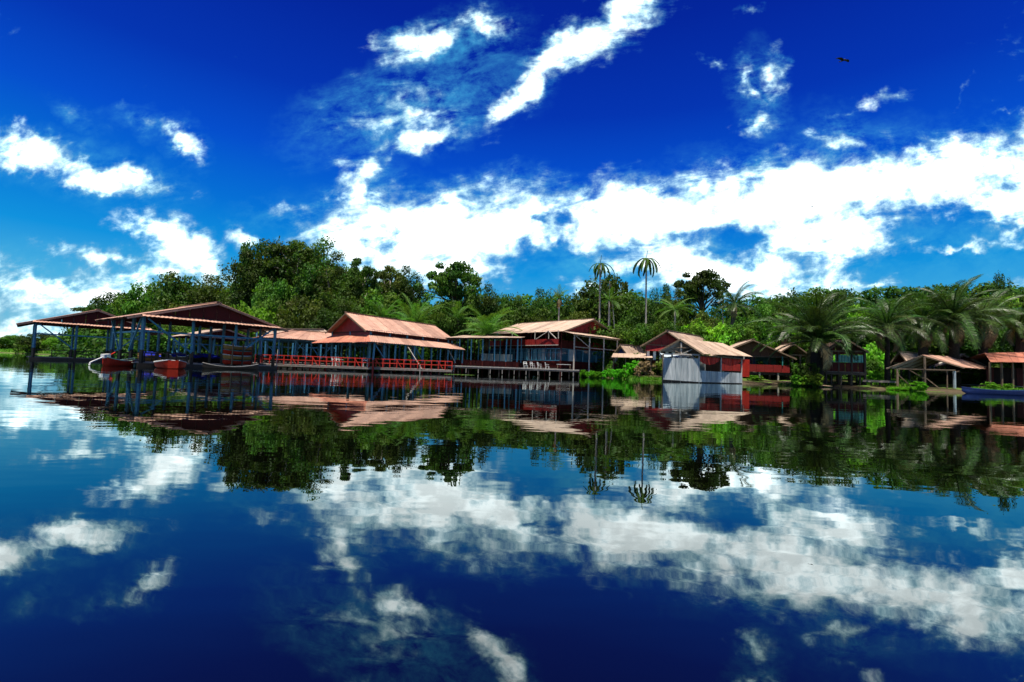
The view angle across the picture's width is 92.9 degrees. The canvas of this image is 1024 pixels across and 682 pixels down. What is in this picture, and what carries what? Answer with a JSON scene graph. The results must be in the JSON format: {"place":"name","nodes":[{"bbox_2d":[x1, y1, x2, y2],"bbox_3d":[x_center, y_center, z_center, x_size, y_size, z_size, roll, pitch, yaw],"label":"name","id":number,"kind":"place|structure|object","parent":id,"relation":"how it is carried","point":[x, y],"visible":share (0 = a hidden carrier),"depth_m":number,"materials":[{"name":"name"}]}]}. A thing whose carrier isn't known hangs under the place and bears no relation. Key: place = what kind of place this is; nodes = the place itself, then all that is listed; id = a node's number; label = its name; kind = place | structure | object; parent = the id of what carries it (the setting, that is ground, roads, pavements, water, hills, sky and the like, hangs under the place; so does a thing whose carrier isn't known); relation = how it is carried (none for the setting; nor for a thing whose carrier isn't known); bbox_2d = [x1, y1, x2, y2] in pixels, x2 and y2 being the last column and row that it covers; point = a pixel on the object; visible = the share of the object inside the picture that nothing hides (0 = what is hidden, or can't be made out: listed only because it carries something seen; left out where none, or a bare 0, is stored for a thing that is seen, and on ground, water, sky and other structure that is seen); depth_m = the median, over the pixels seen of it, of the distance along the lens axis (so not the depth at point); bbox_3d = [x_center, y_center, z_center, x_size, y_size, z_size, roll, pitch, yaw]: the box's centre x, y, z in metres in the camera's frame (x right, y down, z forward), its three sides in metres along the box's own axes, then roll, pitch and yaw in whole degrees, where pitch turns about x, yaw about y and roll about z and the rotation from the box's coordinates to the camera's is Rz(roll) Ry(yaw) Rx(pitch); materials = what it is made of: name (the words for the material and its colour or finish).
{"place":"outdoors","nodes":[
{"label":"outdoors","id":0,"kind":"place"},
{"bbox_2d":[0,351,1022,392],"bbox_3d":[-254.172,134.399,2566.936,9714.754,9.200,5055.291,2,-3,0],"label":"ground","id":1,"kind":"structure","parent":0,"point":[931,387],"depth_m":63.83,"materials":[{"name":"green plant"}]},
{"bbox_2d":[0,335,28,347],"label":"tree","id":2,"kind":"object","parent":1,"relation":"on","point":[8,339],"visible":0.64,"depth_m":220.36,"materials":[{"name":"green plant"}]},
{"bbox_2d":[0,335,68,353],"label":"distant treeline foliage","id":3,"kind":"object","parent":1,"relation":"on","point":[23,348],"visible":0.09,"depth_m":186.82,"materials":[{"name":"green plant"}]},
{"bbox_2d":[14,332,59,345],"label":"tree","id":4,"kind":"object","parent":1,"relation":"on","point":[27,340],"visible":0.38,"depth_m":184.58,"materials":[{"name":"green plant"}]},
{"bbox_2d":[78,290,125,317],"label":"tree","id":5,"kind":"object","parent":1,"relation":"on","point":[97,300],"visible":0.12,"depth_m":121.50,"materials":[{"name":"green plant"}]},
{"bbox_2d":[107,278,162,315],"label":"tree","id":6,"kind":"object","parent":1,"relation":"on","point":[128,305],"visible":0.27,"depth_m":114.66,"materials":[{"name":"green plant"}]},
{"bbox_2d":[139,271,202,312],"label":"tree","id":7,"kind":"object","parent":1,"relation":"on","point":[175,289],"visible":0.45,"depth_m":111.23,"materials":[{"name":"green plant"}]},
{"bbox_2d":[167,271,231,316],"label":"tree","id":8,"kind":"object","parent":1,"relation":"on","point":[211,292],"visible":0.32,"depth_m":110.03,"materials":[{"name":"green plant"}]},
{"bbox_2d":[228,238,265,307],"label":"tree","id":9,"kind":"object","parent":1,"relation":"on","point":[244,247],"visible":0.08,"depth_m":105.81,"materials":[{"name":"green plant"}]},
{"bbox_2d":[225,300,281,355],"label":"tree","id":10,"kind":"object","parent":1,"relation":"on","point":[262,314],"visible":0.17,"depth_m":87.35,"materials":[{"name":"green plant"}]},
{"bbox_2d":[218,238,293,309],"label":"tree","id":11,"kind":"object","parent":1,"relation":"on","point":[252,278],"visible":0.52,"depth_m":102.14,"materials":[{"name":"green plant"}]},
{"bbox_2d":[249,276,297,360],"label":"tree","id":12,"kind":"object","parent":1,"relation":"on","point":[271,300],"visible":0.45,"depth_m":95.47,"materials":[{"name":"green plant"}]},
{"bbox_2d":[255,235,301,299],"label":"tree","id":13,"kind":"object","parent":1,"relation":"on","point":[290,278],"visible":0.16,"depth_m":105.83,"materials":[{"name":"green plant"}]},
{"bbox_2d":[262,239,319,297],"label":"tree","id":14,"kind":"object","parent":1,"relation":"on","point":[295,249],"visible":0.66,"depth_m":103.53,"materials":[{"name":"green plant"}]},
{"bbox_2d":[272,292,329,365],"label":"tree","id":15,"kind":"object","parent":1,"relation":"on","point":[306,308],"visible":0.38,"depth_m":90.00,"materials":[{"name":"green plant"}]},
{"bbox_2d":[292,235,341,314],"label":"tree","id":16,"kind":"object","parent":1,"relation":"on","point":[304,277],"visible":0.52,"depth_m":101.21,"materials":[{"name":"green plant"}]},
{"bbox_2d":[309,248,348,362],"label":"tree","id":17,"kind":"object","parent":1,"relation":"on","point":[335,276],"visible":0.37,"depth_m":100.99,"materials":[{"name":"green plant"}]},
{"bbox_2d":[306,296,373,364],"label":"tree","id":18,"kind":"object","parent":1,"relation":"on","point":[345,307],"visible":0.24,"depth_m":88.66,"materials":[{"name":"green plant"}]},
{"bbox_2d":[314,270,373,364],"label":"tree","id":19,"kind":"object","parent":1,"relation":"on","point":[340,290],"visible":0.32,"depth_m":98.12,"materials":[{"name":"green plant"}]},
{"bbox_2d":[331,257,383,301],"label":"tree","id":20,"kind":"object","parent":1,"relation":"on","point":[367,273],"visible":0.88,"depth_m":100.73,"materials":[{"name":"green plant"}]},
{"bbox_2d":[353,287,406,358],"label":"tree","id":21,"kind":"object","parent":1,"relation":"on","point":[386,302],"visible":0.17,"depth_m":92.72,"materials":[{"name":"green plant"}]},
{"bbox_2d":[369,299,406,365],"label":"palm tree","id":22,"kind":"object","parent":1,"relation":"on","point":[388,311],"visible":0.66,"depth_m":89.65,"materials":[{"name":"green plant"}]},
{"bbox_2d":[373,264,407,298],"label":"tree","id":23,"kind":"object","parent":1,"relation":"on","point":[386,274],"visible":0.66,"depth_m":105.13,"materials":[{"name":"green plant"}]},
{"bbox_2d":[389,264,428,320],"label":"tree","id":24,"kind":"object","parent":1,"relation":"on","point":[407,293],"visible":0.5,"depth_m":103.73,"materials":[{"name":"green plant"}]},
{"bbox_2d":[386,294,444,367],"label":"palm tree","id":25,"kind":"object","parent":1,"relation":"on","point":[418,316],"visible":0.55,"depth_m":87.55,"materials":[{"name":"green plant"}]},
{"bbox_2d":[426,298,469,368],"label":"tree","id":26,"kind":"object","parent":1,"relation":"on","point":[449,327],"visible":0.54,"depth_m":92.31,"materials":[{"name":"green plant"}]},
{"bbox_2d":[414,260,482,303],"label":"tree","id":27,"kind":"object","parent":1,"relation":"on","point":[446,278],"visible":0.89,"depth_m":102.29,"materials":[{"name":"green plant"}]},
{"bbox_2d":[445,301,472,370],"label":"palm tree","id":28,"kind":"object","parent":1,"relation":"on","point":[457,315],"visible":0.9,"depth_m":91.92,"materials":[{"name":"green plant"}]},
{"bbox_2d":[442,282,478,321],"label":"tree","id":29,"kind":"object","parent":1,"relation":"on","point":[470,298],"visible":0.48,"depth_m":101.95,"materials":[{"name":"green plant"}]},
{"bbox_2d":[456,305,521,372],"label":"palm tree","id":30,"kind":"object","parent":1,"relation":"on","point":[487,328],"visible":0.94,"depth_m":83.36,"materials":[{"name":"green plant"}]},
{"bbox_2d":[473,281,505,327],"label":"tree","id":31,"kind":"object","parent":1,"relation":"on","point":[489,304],"visible":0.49,"depth_m":101.57,"materials":[{"name":"green plant"}]},
{"bbox_2d":[493,291,526,324],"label":"tree","id":32,"kind":"object","parent":1,"relation":"on","point":[516,303],"visible":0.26,"depth_m":103.89,"materials":[{"name":"green plant"}]},
{"bbox_2d":[0,348,1023,390],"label":"bank grass","id":33,"kind":"structure","parent":1,"relation":"on","point":[903,383],"depth_m":62.44,"materials":[{"name":"green plant"}]},
{"bbox_2d":[502,306,552,373],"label":"tree","id":34,"kind":"object","parent":1,"relation":"on","point":[521,315],"visible":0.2,"depth_m":95.08,"materials":[{"name":"green plant"}]},
{"bbox_2d":[45,260,1023,372],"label":"forest","id":35,"kind":"object","parent":1,"relation":"on","point":[97,345],"visible":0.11,"depth_m":105.18,"materials":[{"name":"green plant"}]},
{"bbox_2d":[526,288,562,320],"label":"tree","id":36,"kind":"object","parent":1,"relation":"on","point":[541,303],"visible":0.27,"depth_m":102.07,"materials":[{"name":"green plant"}]},
{"bbox_2d":[489,318,621,376],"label":"stilt house","id":37,"kind":"structure","parent":1,"relation":"on","point":[553,349],"depth_m":79.35,"materials":[{"name":"brown wood"}]},
{"bbox_2d":[549,284,567,374],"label":"palm tree","id":38,"kind":"object","parent":1,"relation":"on","point":[559,301],"visible":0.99,"depth_m":88.31,"materials":[{"name":"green plant"}]},
{"bbox_2d":[554,289,586,320],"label":"tree","id":39,"kind":"object","parent":1,"relation":"on","point":[566,311],"visible":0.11,"depth_m":101.92,"materials":[{"name":"green plant"}]},
{"bbox_2d":[136,315,1014,376],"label":"forest understorey foliage","id":40,"kind":"object","parent":1,"relation":"on","point":[641,335],"visible":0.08,"depth_m":81.88,"materials":[{"name":"green plant"}]},
{"bbox_2d":[160,346,1022,385],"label":"undergrowth","id":41,"kind":"object","parent":1,"relation":"on","point":[940,377],"visible":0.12,"depth_m":71.77,"materials":[{"name":"green plant"}]},
{"bbox_2d":[589,255,614,321],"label":"palm tree","id":42,"kind":"object","parent":1,"relation":"on","point":[599,269],"visible":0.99,"depth_m":86.56,"materials":[{"name":"green plant"}]},
{"bbox_2d":[564,271,644,327],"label":"tree","id":43,"kind":"object","parent":1,"relation":"on","point":[589,301],"visible":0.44,"depth_m":100.58,"materials":[{"name":"green plant"}]},
{"bbox_2d":[593,287,626,325],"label":"palm tree","id":44,"kind":"object","parent":1,"relation":"on","point":[609,298],"visible":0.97,"depth_m":86.33,"materials":[{"name":"green plant"}]},
{"bbox_2d":[602,369,629,378],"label":"bush","id":45,"kind":"object","parent":1,"relation":"on","point":[614,374],"visible":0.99,"depth_m":69.16,"materials":[{"name":"green plant"}]},
{"bbox_2d":[602,289,649,328],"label":"tree","id":46,"kind":"object","parent":1,"relation":"on","point":[635,299],"visible":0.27,"depth_m":98.81,"materials":[{"name":"green plant"}]},
{"bbox_2d":[610,344,645,361],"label":"hut","id":47,"kind":"object","parent":1,"relation":"on","point":[624,348],"visible":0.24,"depth_m":79.44,"materials":[{"name":"beige wood"}]},
{"bbox_2d":[612,353,652,377],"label":"shelter","id":48,"kind":"object","parent":1,"relation":"on","point":[635,355],"visible":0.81,"depth_m":73.60,"materials":[{"name":"beige metal"}]},
{"bbox_2d":[611,312,657,332],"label":"tree","id":49,"kind":"object","parent":1,"relation":"on","point":[632,321],"visible":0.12,"depth_m":89.43,"materials":[{"name":"green plant"}]},
{"bbox_2d":[634,361,655,376],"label":"bush","id":50,"kind":"object","parent":1,"relation":"on","point":[642,369],"visible":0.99,"depth_m":66.60,"materials":[{"name":"brown plant"}]},
{"bbox_2d":[632,250,660,327],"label":"palm tree","id":51,"kind":"object","parent":1,"relation":"on","point":[648,261],"visible":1,"depth_m":86.73,"materials":[{"name":"green plant"}]},
{"bbox_2d":[643,282,674,318],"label":"tree","id":52,"kind":"object","parent":1,"relation":"on","point":[653,308],"visible":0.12,"depth_m":100.33,"materials":[{"name":"green plant"}]},
{"bbox_2d":[649,297,690,330],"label":"tree","id":53,"kind":"object","parent":1,"relation":"on","point":[681,317],"visible":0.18,"depth_m":95.44,"materials":[{"name":"green plant"}]},
{"bbox_2d":[640,330,704,374],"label":"stilt house","id":54,"kind":"structure","parent":1,"relation":"on","point":[657,343],"depth_m":73.42,"materials":[{"name":"red wood"}]},
{"bbox_2d":[654,298,693,329],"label":"palm tree","id":55,"kind":"object","parent":1,"relation":"on","point":[675,315],"visible":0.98,"depth_m":84.38,"materials":[{"name":"green plant"}]},
{"bbox_2d":[672,287,701,323],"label":"tree","id":56,"kind":"object","parent":1,"relation":"on","point":[679,292],"visible":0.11,"depth_m":98.51,"materials":[{"name":"green plant"}]},
{"bbox_2d":[660,268,731,314],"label":"tree","id":57,"kind":"object","parent":1,"relation":"on","point":[697,284],"visible":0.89,"depth_m":100.38,"materials":[{"name":"green plant"}]},
{"bbox_2d":[658,338,751,383],"bbox_3d":[23.556,2.800,60.561,14.059,5.734,5.607,4,-4,-26],"label":"tin hut","id":58,"kind":"object","parent":1,"relation":"on","point":[702,368],"visible":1,"depth_m":58.53,"materials":[{"name":"beige metal"}]},
{"bbox_2d":[689,308,720,328],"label":"tree","id":59,"kind":"object","parent":1,"relation":"on","point":[704,317],"visible":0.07,"depth_m":93.51,"materials":[{"name":"green plant"}]},
{"bbox_2d":[679,318,738,358],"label":"tree","id":60,"kind":"object","parent":1,"relation":"on","point":[701,325],"visible":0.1,"depth_m":83.25,"materials":[{"name":"green plant"}]},
{"bbox_2d":[710,280,763,327],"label":"palm tree","id":61,"kind":"object","parent":1,"relation":"on","point":[733,307],"visible":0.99,"depth_m":86.19,"materials":[{"name":"green plant"}]},
{"bbox_2d":[711,322,769,350],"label":"tree","id":62,"kind":"object","parent":1,"relation":"on","point":[723,339],"visible":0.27,"depth_m":80.77,"materials":[{"name":"green plant"}]},
{"bbox_2d":[710,339,796,379],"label":"stilt house","id":63,"kind":"structure","parent":1,"relation":"on","point":[770,368],"depth_m":70.69,"materials":[{"name":"red wood"}]},
{"bbox_2d":[746,298,782,327],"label":"tree","id":64,"kind":"object","parent":1,"relation":"on","point":[766,310],"visible":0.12,"depth_m":95.33,"materials":[{"name":"green plant"}]},
{"bbox_2d":[754,323,798,359],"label":"tree","id":65,"kind":"object","parent":1,"relation":"on","point":[773,344],"visible":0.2,"depth_m":81.39,"materials":[{"name":"green plant"}]},
{"bbox_2d":[759,313,806,362],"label":"palm tree","id":66,"kind":"object","parent":1,"relation":"on","point":[780,330],"visible":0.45,"depth_m":79.87,"materials":[{"name":"green plant"}]},
{"bbox_2d":[774,342,806,378],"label":"hut","id":67,"kind":"object","parent":1,"relation":"on","point":[800,352],"visible":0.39,"depth_m":74.91,"materials":[{"name":"brown wood"}]},
{"bbox_2d":[774,287,812,331],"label":"tree","id":68,"kind":"object","parent":1,"relation":"on","point":[783,301],"visible":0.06,"depth_m":97.47,"materials":[{"name":"green plant"}]},
{"bbox_2d":[790,374,811,386],"bbox_3d":[34.434,4.708,57.848,2.516,1.439,1.978,1,-3,18],"label":"bush","id":69,"kind":"object","parent":1,"relation":"on","point":[796,381],"visible":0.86,"depth_m":57.78,"materials":[{"name":"green plant"}]},
{"bbox_2d":[793,362,820,386],"bbox_3d":[35.637,4.012,58.685,2.943,3.072,2.248,3,-4,-22],"label":"bush","id":70,"kind":"object","parent":1,"relation":"on","point":[804,370],"visible":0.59,"depth_m":58.18,"materials":[{"name":"green plant"}]},
{"bbox_2d":[802,374,823,386],"bbox_3d":[35.191,4.582,56.831,2.380,1.637,1.599,1,-3,19],"label":"bush","id":71,"kind":"object","parent":1,"relation":"on","point":[817,380],"visible":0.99,"depth_m":56.69,"materials":[{"name":"green plant"}]},
{"bbox_2d":[744,289,899,386],"bbox_3d":[37.619,-0.050,60.053,15.661,12.752,12.676,2,-3,0],"label":"palm tree","id":72,"kind":"object","parent":1,"relation":"on","point":[814,325],"visible":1,"depth_m":59.23,"materials":[{"name":"green plant"}]},
{"bbox_2d":[820,286,860,323],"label":"tree","id":73,"kind":"object","parent":1,"relation":"on","point":[837,297],"visible":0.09,"depth_m":97.44,"materials":[{"name":"green plant"}]},
{"bbox_2d":[824,338,869,385],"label":"stilt house","id":74,"kind":"structure","parent":1,"relation":"on","point":[840,366],"depth_m":61.17,"materials":[{"name":"wood"}]},
{"bbox_2d":[833,342,884,376],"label":"tree","id":75,"kind":"object","parent":1,"relation":"on","point":[873,351],"visible":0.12,"depth_m":72.41,"materials":[{"name":"green plant"}]},
{"bbox_2d":[840,292,951,380],"bbox_3d":[47.617,-0.128,61.366,10.722,12.231,11.154,2,-3,0],"label":"palm tree","id":76,"kind":"object","parent":1,"relation":"on","point":[886,322],"visible":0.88,"depth_m":60.82,"materials":[{"name":"green plant"}]},
{"bbox_2d":[890,351,942,382],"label":"hut","id":77,"kind":"object","parent":1,"relation":"on","point":[900,358],"visible":0.37,"depth_m":65.50,"materials":[{"name":"brown wood"}]},
{"bbox_2d":[874,287,987,383],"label":"palm tree","id":78,"kind":"object","parent":1,"relation":"on","point":[924,345],"visible":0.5,"depth_m":65.27,"materials":[{"name":"green plant"}]},
{"bbox_2d":[886,355,985,388],"bbox_3d":[53.566,4.124,60.652,19.286,5.011,5.420,4,-4,-32],"label":"shelter","id":79,"kind":"object","parent":1,"relation":"on","point":[922,362],"visible":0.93,"depth_m":59.05,"materials":[{"name":"wood"}]},
{"bbox_2d":[899,274,1023,384],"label":"palm tree","id":80,"kind":"object","parent":1,"relation":"on","point":[955,339],"visible":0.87,"depth_m":63.39,"materials":[{"name":"green plant"}]},
{"bbox_2d":[934,288,1023,366],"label":"palm tree","id":81,"kind":"object","parent":1,"relation":"on","point":[986,342],"visible":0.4,"depth_m":65.10,"materials":[{"name":"green plant"}]},
{"bbox_2d":[961,352,1023,387],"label":"stilt house","id":82,"kind":"structure","parent":1,"relation":"on","point":[1001,375],"depth_m":60.94,"materials":[{"name":"brown wood"}]},
{"bbox_2d":[966,293,1023,354],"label":"tree","id":83,"kind":"object","parent":1,"relation":"on","point":[1017,302],"visible":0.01,"depth_m":83.53,"materials":[{"name":"green plant"}]},
{"bbox_2d":[968,304,1023,367],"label":"palm tree","id":84,"kind":"object","parent":1,"relation":"on","point":[1011,335],"visible":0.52,"depth_m":67.18,"materials":[{"name":"green plant"}]},
{"bbox_2d":[990,270,1015,307],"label":"tree","id":85,"kind":"object","parent":1,"relation":"on","point":[1000,282],"visible":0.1,"depth_m":96.44,"materials":[{"name":"green plant"}]},
{"bbox_2d":[988,320,1023,365],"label":"tree","id":86,"kind":"object","parent":1,"relation":"on","point":[1007,347],"visible":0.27,"depth_m":72.89,"materials":[{"name":"green plant"}]},
{"bbox_2d":[0,353,1023,681],"bbox_3d":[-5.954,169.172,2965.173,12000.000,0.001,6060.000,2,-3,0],"label":"water","id":87,"kind":"structure","parent":0,"point":[258,525],"depth_m":2.73,"materials":[{"name":"blue liquid"}]},
{"bbox_2d":[16,309,162,360],"bbox_3d":[-54.988,-0.407,63.898,8.034,7.195,15.630,0,-4,36],"label":"boat shed","id":88,"kind":"object","parent":87,"relation":"on","point":[76,320],"visible":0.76,"depth_m":60.73,"materials":[{"name":"wood"}]},
{"bbox_2d":[88,352,134,365],"bbox_3d":[-32.158,1.496,39.258,1.205,1.246,4.357,2,-3,0],"label":"boat","id":89,"kind":"object","parent":87,"relation":"on","point":[107,360],"visible":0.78,"depth_m":38.78,"materials":[{"name":"red paint"}]},
{"bbox_2d":[153,359,186,368],"bbox_3d":[-27.425,1.880,39.013,2.155,0.786,7.423,5,-4,-38],"label":"boat","id":90,"kind":"object","parent":87,"relation":"on","point":[171,364],"visible":0.91,"depth_m":36.27,"materials":[{"name":"red paint"}]},
{"bbox_2d":[96,302,287,368],"bbox_3d":[-30.892,-0.249,47.782,9.974,6.745,14.008,0,-4,36],"label":"boat shed","id":91,"kind":"object","parent":87,"relation":"on","point":[214,315],"visible":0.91,"depth_m":45.49,"materials":[{"name":"wood"}]},
{"bbox_2d":[221,343,253,365],"bbox_3d":[-26.474,1.709,46.926,1.368,2.850,2.361,1,-3,20],"label":"boat rack","id":92,"kind":"object","parent":91,"relation":"on","point":[241,364],"visible":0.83,"depth_m":46.39,"materials":[{"name":"brown wood"}]},
{"bbox_2d":[172,329,253,364],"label":"boat shed","id":93,"kind":"object","parent":87,"relation":"on","point":[214,332],"visible":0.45,"depth_m":70.39,"materials":[{"name":"brown wood"}]},
{"bbox_2d":[202,362,258,369],"bbox_3d":[-24.628,2.255,42.643,4.292,0.646,1.055,4,-4,-36],"label":"canoe","id":94,"kind":"object","parent":87,"relation":"on","point":[247,367],"visible":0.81,"depth_m":42.16,"materials":[{"name":"grey paint"}]},
{"bbox_2d":[253,328,336,365],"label":"pavilion","id":95,"kind":"structure","parent":87,"relation":"on","point":[306,347],"depth_m":82.86,"materials":[{"name":"brown wood"}]},
{"bbox_2d":[249,330,387,368],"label":"pavilion","id":96,"kind":"structure","parent":87,"relation":"in","point":[297,337],"depth_m":67.74,"materials":[{"name":"wood"}]},
{"bbox_2d":[254,354,452,373],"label":"boardwalk","id":97,"kind":"structure","parent":87,"relation":"in","point":[354,367],"depth_m":55.68,"materials":[{"name":"red paint"}]},
{"bbox_2d":[312,312,464,372],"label":"hall","id":98,"kind":"structure","parent":87,"relation":"on","point":[350,327],"depth_m":62.79,"materials":[{"name":"metal"}]},
{"bbox_2d":[446,335,525,374],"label":"pavilion","id":99,"kind":"structure","parent":87,"relation":"in","point":[488,360],"depth_m":71.54,"materials":[{"name":"wood"}]},
{"bbox_2d":[448,365,579,376],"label":"boardwalk","id":100,"kind":"structure","parent":87,"relation":"in","point":[519,369],"depth_m":68.61,"materials":[{"name":"grey paint"}]},
{"bbox_2d":[962,387,1023,395],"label":"boat","id":101,"kind":"object","parent":87,"relation":"on","point":[989,391],"visible":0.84,"depth_m":49.38,"materials":[{"name":"blue paint"}]},
{"bbox_2d":[0,0,1023,337],"label":"sky","id":102,"kind":"structure","parent":0,"point":[526,143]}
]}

